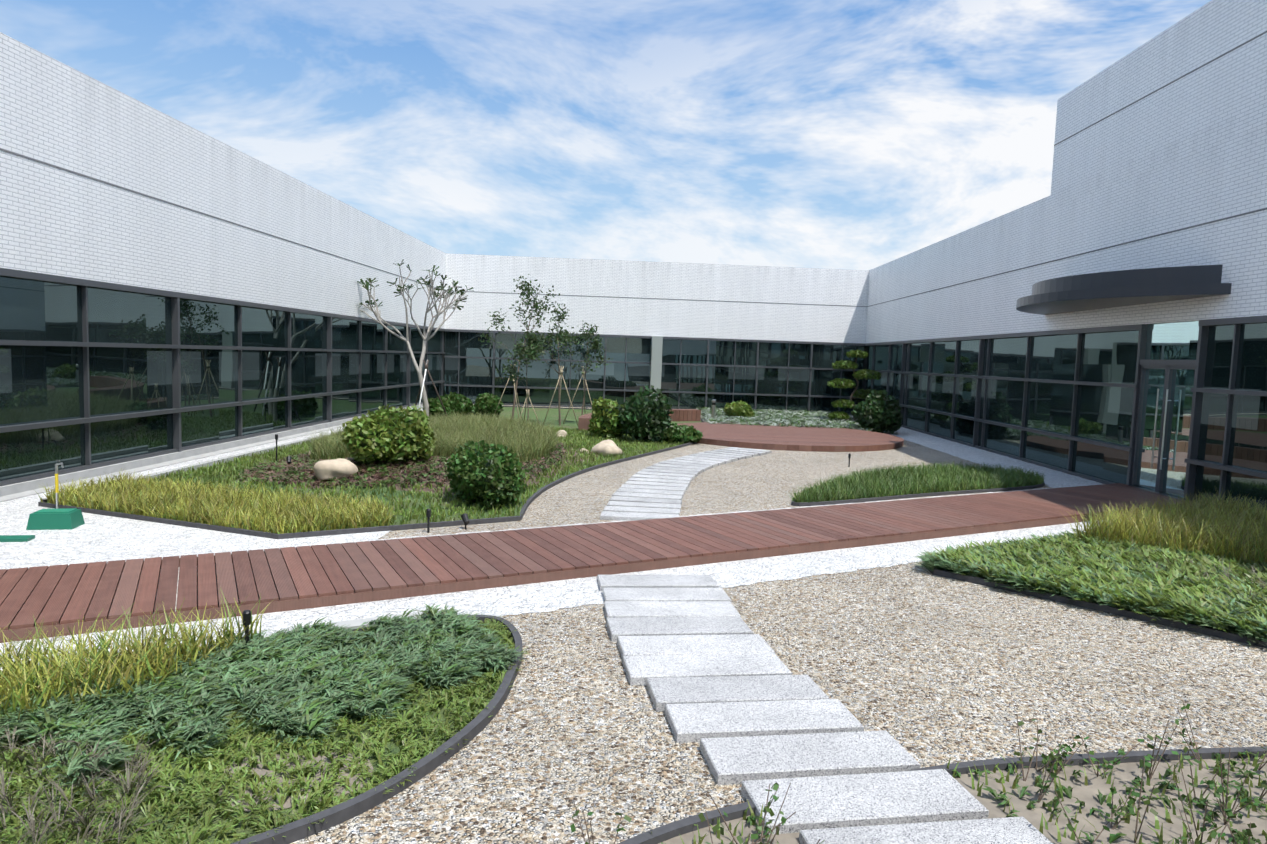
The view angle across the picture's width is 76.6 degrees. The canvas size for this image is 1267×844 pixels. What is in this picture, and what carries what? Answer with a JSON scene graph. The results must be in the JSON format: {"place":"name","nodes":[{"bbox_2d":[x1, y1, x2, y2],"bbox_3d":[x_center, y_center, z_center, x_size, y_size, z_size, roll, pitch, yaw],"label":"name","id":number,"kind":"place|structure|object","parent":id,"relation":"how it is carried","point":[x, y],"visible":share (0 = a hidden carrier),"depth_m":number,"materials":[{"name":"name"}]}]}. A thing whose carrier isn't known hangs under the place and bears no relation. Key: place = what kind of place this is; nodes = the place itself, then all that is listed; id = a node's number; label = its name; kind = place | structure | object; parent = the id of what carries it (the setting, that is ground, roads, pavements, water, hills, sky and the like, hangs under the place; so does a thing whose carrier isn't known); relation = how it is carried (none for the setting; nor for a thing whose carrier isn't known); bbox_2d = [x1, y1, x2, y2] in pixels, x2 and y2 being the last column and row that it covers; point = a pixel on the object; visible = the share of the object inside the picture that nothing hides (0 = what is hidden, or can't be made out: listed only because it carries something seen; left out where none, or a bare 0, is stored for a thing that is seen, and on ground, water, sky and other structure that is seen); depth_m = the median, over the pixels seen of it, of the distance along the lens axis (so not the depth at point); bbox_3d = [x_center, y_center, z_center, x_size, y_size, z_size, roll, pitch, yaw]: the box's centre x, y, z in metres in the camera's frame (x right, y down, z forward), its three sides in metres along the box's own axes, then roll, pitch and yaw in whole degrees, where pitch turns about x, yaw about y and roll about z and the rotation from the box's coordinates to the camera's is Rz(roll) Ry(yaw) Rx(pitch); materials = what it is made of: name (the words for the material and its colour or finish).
{"place":"outdoors","nodes":[
{"label":"outdoors","id":0,"kind":"place"},
{"bbox_2d":[34,468,399,533],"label":"ornamental grass","id":1,"kind":"structure","parent":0,"point":[231,506],"depth_m":10.30,"materials":[{"name":"green plant"}]},
{"bbox_2d":[0,32,445,328],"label":"building","id":2,"kind":"structure","parent":0,"point":[54,220],"depth_m":14.74,"materials":[{"name":"white tile"}]},
{"bbox_2d":[297,411,563,462],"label":"tall bed grasses","id":3,"kind":"object","parent":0,"point":[467,430],"visible":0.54,"depth_m":16.28,"materials":[{"name":"green plant"}]},
{"bbox_2d":[422,395,457,418],"bbox_3d":[-6.067,-0.400,25.187,1.124,0.892,1.205,2,5,2],"label":"shrub","id":4,"kind":"object","parent":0,"point":[435,406],"visible":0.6,"depth_m":24.85,"materials":[{"name":"green plant"}]},
{"bbox_2d":[0,0,1210,269],"label":"sky","id":5,"kind":"structure","parent":0,"point":[823,134],"materials":[{"name":"blue"}]},
{"bbox_2d":[615,385,673,443],"bbox_3d":[0.226,-0.220,21.384,1.702,1.591,1.604,2,5,2],"label":"shrub","id":6,"kind":"object","parent":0,"point":[645,419],"visible":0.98,"depth_m":20.95,"materials":[{"name":"green plant"}]},
{"bbox_2d":[445,253,868,343],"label":"building","id":7,"kind":"structure","parent":0,"point":[636,314],"depth_m":34.82,"materials":[{"name":"white tile"}]},
{"bbox_2d":[0,31,1266,306],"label":"wall expansion joints","id":8,"kind":"object","parent":7,"relation":"attached to","point":[722,301],"depth_m":16.01,"materials":[{"name":"grey"}]},
{"bbox_2d":[657,423,703,443],"bbox_3d":[1.200,0.321,21.612,1.372,0.592,1.356,-2,6,-40],"label":"shrub","id":9,"kind":"object","parent":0,"point":[684,434],"visible":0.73,"depth_m":21.17,"materials":[{"name":"green plant"}]},
{"bbox_2d":[290,405,1266,843],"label":"ground","id":10,"kind":"structure","parent":0,"point":[922,665],"depth_m":5.71,"materials":[{"name":"beige gravel"}]},
{"bbox_2d":[0,722,170,843],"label":"ornamental grass","id":11,"kind":"structure","parent":10,"relation":"on","point":[82,819],"depth_m":3.81,"materials":[{"name":"green plant"}]},
{"bbox_2d":[0,587,269,729],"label":"ornamental grass","id":12,"kind":"structure","parent":10,"relation":"on","point":[136,672],"depth_m":5.05,"materials":[{"name":"green plant"}]},
{"bbox_2d":[0,404,473,587],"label":"pebbles","id":13,"kind":"object","parent":10,"relation":"on","point":[97,538],"depth_m":9.19,"materials":[{"name":"white gravel"}]},
{"bbox_2d":[0,623,512,843],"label":"bed base","id":14,"kind":"object","parent":10,"relation":"on","point":[395,749],"visible":0.02,"depth_m":4.15,"materials":[{"name":"green plant"}]},
{"bbox_2d":[0,602,527,798],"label":"juniper","id":15,"kind":"object","parent":14,"relation":"on","point":[250,695],"visible":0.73,"depth_m":4.97,"materials":[{"name":"green plant"}]},
{"bbox_2d":[218,752,372,811],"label":"bed soil","id":16,"kind":"structure","parent":14,"relation":"on","point":[259,770],"depth_m":4.18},
{"bbox_2d":[0,613,529,843],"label":"ground cover plants","id":17,"kind":"object","parent":10,"relation":"on","point":[317,788],"visible":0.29,"depth_m":4.13,"materials":[{"name":"green plant"}]},
{"bbox_2d":[0,336,662,501],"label":"concrete trim","id":18,"kind":"structure","parent":10,"relation":"on","point":[17,491],"depth_m":15.29,"materials":[{"name":"grey paint"}]},
{"bbox_2d":[0,268,444,485],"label":"glass wall","id":19,"kind":"structure","parent":18,"relation":"on","point":[94,374],"depth_m":15.11,"materials":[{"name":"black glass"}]},
{"bbox_2d":[46,407,701,533],"bbox_3d":[-2.597,0.269,21.597,10.146,0.313,24.630,2,5,2],"label":"lawn bed","id":20,"kind":"object","parent":10,"relation":"on","point":[286,451],"depth_m":13.64,"materials":[{"name":"green plant"}]},
{"bbox_2d":[195,432,622,511],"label":"plants","id":21,"kind":"object","parent":20,"relation":"on","point":[397,485],"visible":0.06,"depth_m":12.31,"materials":[{"name":"green plant"}]},
{"bbox_2d":[313,458,357,479],"bbox_3d":[-4.704,0.725,12.739,0.629,0.301,0.756,3,5,11],"label":"rock","id":22,"kind":"object","parent":21,"relation":"on","point":[339,468],"visible":0.9,"depth_m":12.50,"materials":[{"name":"beige stone"}]},
{"bbox_2d":[341,403,436,463],"bbox_3d":[-4.131,0.190,13.569,1.538,1.047,1.631,2,5,2],"label":"shrub","id":23,"kind":"object","parent":21,"relation":"on","point":[390,434],"visible":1,"depth_m":13.17,"materials":[{"name":"green plant"}]},
{"bbox_2d":[235,442,567,487],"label":"bed mulch","id":24,"kind":"object","parent":21,"relation":"on","point":[318,481],"visible":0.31,"depth_m":13.04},
{"bbox_2d":[357,259,473,415],"bbox_3d":[-6.784,-2.423,24.529,3.769,4.951,2.732,0,5,-18],"label":"plumeria tree","id":25,"kind":"object","parent":21,"relation":"on","point":[424,335],"visible":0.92,"depth_m":24.34,"materials":[{"name":"white plant"}]},
{"bbox_2d":[445,440,529,508],"bbox_3d":[-2.176,0.734,11.790,1.233,0.968,1.272,2,5,2],"label":"shrub","id":26,"kind":"object","parent":21,"relation":"on","point":[481,473],"visible":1,"depth_m":11.51,"materials":[{"name":"green plant"}]},
{"bbox_2d":[478,274,562,418],"bbox_3d":[-3.590,-2.186,24.534,2.263,4.661,1.936,-1,6,-34],"label":"slender tree","id":27,"kind":"object","parent":21,"relation":"on","point":[525,290],"visible":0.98,"depth_m":24.42,"materials":[{"name":"green plant"}]},
{"bbox_2d":[495,330,547,425],"bbox_3d":[-3.188,-1.216,23.188,1.697,2.900,1.058,6,6,43],"label":"slender tree","id":28,"kind":"object","parent":21,"relation":"on","point":[527,352],"visible":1,"depth_m":23.00,"materials":[{"name":"green plant"}]},
{"bbox_2d":[529,304,586,425],"bbox_3d":[-2.442,-1.811,25.395,1.931,3.878,1.897,2,5,2],"label":"slender tree","id":29,"kind":"object","parent":21,"relation":"on","point":[560,338],"visible":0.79,"depth_m":25.33,"materials":[{"name":"green plant"}]},
{"bbox_2d":[556,430,566,436],"bbox_3d":[-1.884,0.312,20.993,0.294,0.214,0.401,2,5,1],"label":"rock","id":30,"kind":"object","parent":21,"relation":"on","point":[564,432],"visible":0.42,"depth_m":20.87,"materials":[{"name":"beige stone"}]},
{"bbox_2d":[560,320,612,423],"bbox_3d":[-1.543,-1.597,26.117,1.488,3.401,1.466,0,5,-25],"label":"slender tree","id":31,"kind":"object","parent":21,"relation":"on","point":[595,343],"visible":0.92,"depth_m":26.12,"materials":[{"name":"green plant"}]},
{"bbox_2d":[591,439,621,456],"bbox_3d":[-0.545,0.597,18.273,0.713,0.359,0.828,6,6,39],"label":"rock","id":32,"kind":"object","parent":21,"relation":"on","point":[607,447],"visible":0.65,"depth_m":17.98,"materials":[{"name":"beige stone"}]},
{"bbox_2d":[0,400,850,642],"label":"garden fixtures","id":33,"kind":"object","parent":10,"relation":"on","point":[57,518],"visible":0.79,"depth_m":9.48,"materials":[{"name":"green metal"}]},
{"bbox_2d":[444,392,474,418],"bbox_3d":[-5.827,-0.515,26.672,1.142,0.963,1.170,6,6,41],"label":"shrub","id":34,"kind":"object","parent":10,"relation":"on","point":[461,403],"visible":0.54,"depth_m":26.40,"materials":[{"name":"green plant"}]},
{"bbox_2d":[473,392,503,417],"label":"shrub","id":35,"kind":"object","parent":10,"relation":"on","point":[486,403],"visible":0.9,"depth_m":27.33,"materials":[{"name":"green plant"}]},
{"bbox_2d":[0,488,1127,669],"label":"boardwalk pebbles","id":36,"kind":"object","parent":10,"relation":"on","point":[532,598],"visible":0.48,"depth_m":7.86,"materials":[{"name":"white gravel"}]},
{"bbox_2d":[0,483,1191,642],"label":"boardwalk","id":37,"kind":"structure","parent":10,"relation":"on","point":[66,595],"depth_m":8.34,"materials":[{"name":"brown wood"}]},
{"bbox_2d":[588,397,623,439],"bbox_3d":[-0.563,-0.085,21.871,1.357,1.207,1.302,0,5,-24],"label":"shrub","id":38,"kind":"object","parent":10,"relation":"on","point":[603,420],"visible":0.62,"depth_m":21.56,"materials":[{"name":"green plant"}]},
{"bbox_2d":[578,409,700,431],"bbox_3d":[-0.014,-0.116,26.906,1.604,0.420,7.212,5,5,32],"label":"curved bench","id":39,"kind":"object","parent":10,"relation":"on","point":[676,415],"visible":0.27,"depth_m":28.88,"materials":[{"name":"brown wood"}]},
{"bbox_2d":[38,406,1266,843],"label":"bed edging","id":40,"kind":"object","parent":10,"relation":"on","point":[302,828],"visible":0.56,"depth_m":4.80,"materials":[{"name":"metal"}]},
{"bbox_2d":[444,329,864,414],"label":"glass wall","id":41,"kind":"structure","parent":10,"relation":"on","point":[761,374],"depth_m":35.17,"materials":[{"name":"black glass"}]},
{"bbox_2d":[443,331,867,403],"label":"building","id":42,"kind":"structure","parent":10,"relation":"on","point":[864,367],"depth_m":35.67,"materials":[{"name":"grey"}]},
{"bbox_2d":[724,400,754,417],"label":"shrub","id":43,"kind":"object","parent":10,"relation":"on","point":[741,409],"visible":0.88,"depth_m":30.04,"materials":[{"name":"green plant"}]},
{"bbox_2d":[677,422,903,451],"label":"round wooden deck","id":44,"kind":"structure","parent":10,"relation":"on","point":[810,438],"depth_m":22.48,"materials":[{"name":"brown wood"}]},
{"bbox_2d":[696,407,893,432],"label":"plants","id":45,"kind":"object","parent":10,"relation":"on","point":[821,423],"visible":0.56,"depth_m":29.09,"materials":[{"name":"green plant"}]},
{"bbox_2d":[827,349,881,420],"bbox_3d":[8.312,-1.307,30.141,2.073,2.854,1.294,2,5,2],"label":"cloud-pruned tree","id":46,"kind":"object","parent":45,"relation":"on","point":[844,383],"visible":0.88,"depth_m":29.93,"materials":[{"name":"green plant"}]},
{"bbox_2d":[597,447,1052,843],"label":"stepping stones","id":47,"kind":"object","parent":10,"relation":"on","point":[735,698],"visible":0.96,"depth_m":4.91,"materials":[{"name":"stone"}]},
{"bbox_2d":[851,390,902,433],"bbox_3d":[8.191,-0.365,26.951,1.663,1.466,1.766,2,5,2],"label":"shrub","id":48,"kind":"object","parent":10,"relation":"on","point":[881,410],"visible":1,"depth_m":26.44,"materials":[{"name":"green plant"}]},
{"bbox_2d":[786,460,1049,502],"bbox_3d":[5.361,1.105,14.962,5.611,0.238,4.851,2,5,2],"label":"bed grasses","id":49,"kind":"object","parent":10,"relation":"on","point":[870,493],"visible":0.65,"depth_m":14.75,"materials":[{"name":"green plant"}]},
{"bbox_2d":[658,757,1266,843],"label":"bed soil","id":50,"kind":"structure","parent":10,"relation":"on","point":[1124,773],"depth_m":4.17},
{"bbox_2d":[570,702,1266,843],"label":"seedlings","id":51,"kind":"object","parent":50,"relation":"on","point":[1226,812],"visible":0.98,"depth_m":3.96,"materials":[{"name":"green plant"}]},
{"bbox_2d":[651,749,1266,843],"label":"bed weeds","id":52,"kind":"object","parent":50,"relation":"on","point":[1168,817],"visible":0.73,"depth_m":4.18,"materials":[{"name":"green plant"}]},
{"bbox_2d":[661,749,1265,843],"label":"small plants","id":53,"kind":"object","parent":50,"relation":"on","point":[1068,793],"visible":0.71,"depth_m":4.20,"materials":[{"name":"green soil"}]},
{"bbox_2d":[850,415,1101,487],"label":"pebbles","id":54,"kind":"object","parent":10,"relation":"on","point":[1059,479],"visible":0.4,"depth_m":20.32,"materials":[{"name":"grey gravel"}]},
{"bbox_2d":[865,315,1266,510],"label":"window wall","id":55,"kind":"structure","parent":10,"relation":"on","point":[1065,401],"depth_m":17.52,"materials":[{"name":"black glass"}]},
{"bbox_2d":[1126,321,1198,501],"bbox_3d":[9.590,-0.198,14.541,0.200,3.200,1.800,2,5,2],"label":"entrance door","id":56,"kind":"structure","parent":55,"relation":"attached to","point":[1165,398],"depth_m":14.53,"materials":[{"name":"clear glass"}]},
{"bbox_2d":[1138,557,1266,606],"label":"plants","id":57,"kind":"object","parent":10,"relation":"on","point":[1226,575],"visible":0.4,"depth_m":8.42,"materials":[{"name":"green plant"}]},
{"bbox_2d":[915,524,1266,645],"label":"juniper","id":58,"kind":"object","parent":57,"relation":"on","point":[945,564],"visible":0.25,"depth_m":8.15,"materials":[{"name":"green plant"}]},
{"bbox_2d":[1064,486,1266,566],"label":"ornamental grass","id":59,"kind":"structure","parent":57,"relation":"on","point":[1123,525],"depth_m":10.01,"materials":[{"name":"green plant"}]},
{"bbox_2d":[865,125,1266,343],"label":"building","id":60,"kind":"structure","parent":0,"point":[1225,179],"depth_m":16.72,"materials":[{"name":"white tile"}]},
{"bbox_2d":[1016,265,1231,314],"bbox_3d":[8.842,-2.577,15.979,1.700,0.500,6.200,2,5,2],"label":"entrance canopy","id":61,"kind":"object","parent":60,"relation":"attached to","point":[1090,291],"visible":1,"depth_m":14.27,"materials":[{"name":"grey metal"}]},
{"bbox_2d":[1050,0,1266,207],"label":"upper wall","id":62,"kind":"structure","parent":60,"relation":"on","point":[1219,100],"depth_m":14.68,"materials":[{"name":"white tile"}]},
{"bbox_2d":[915,530,1266,640],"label":"ground cover plants","id":63,"kind":"object","parent":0,"point":[1104,565],"visible":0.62,"depth_m":8.40,"materials":[{"name":"green plant"}]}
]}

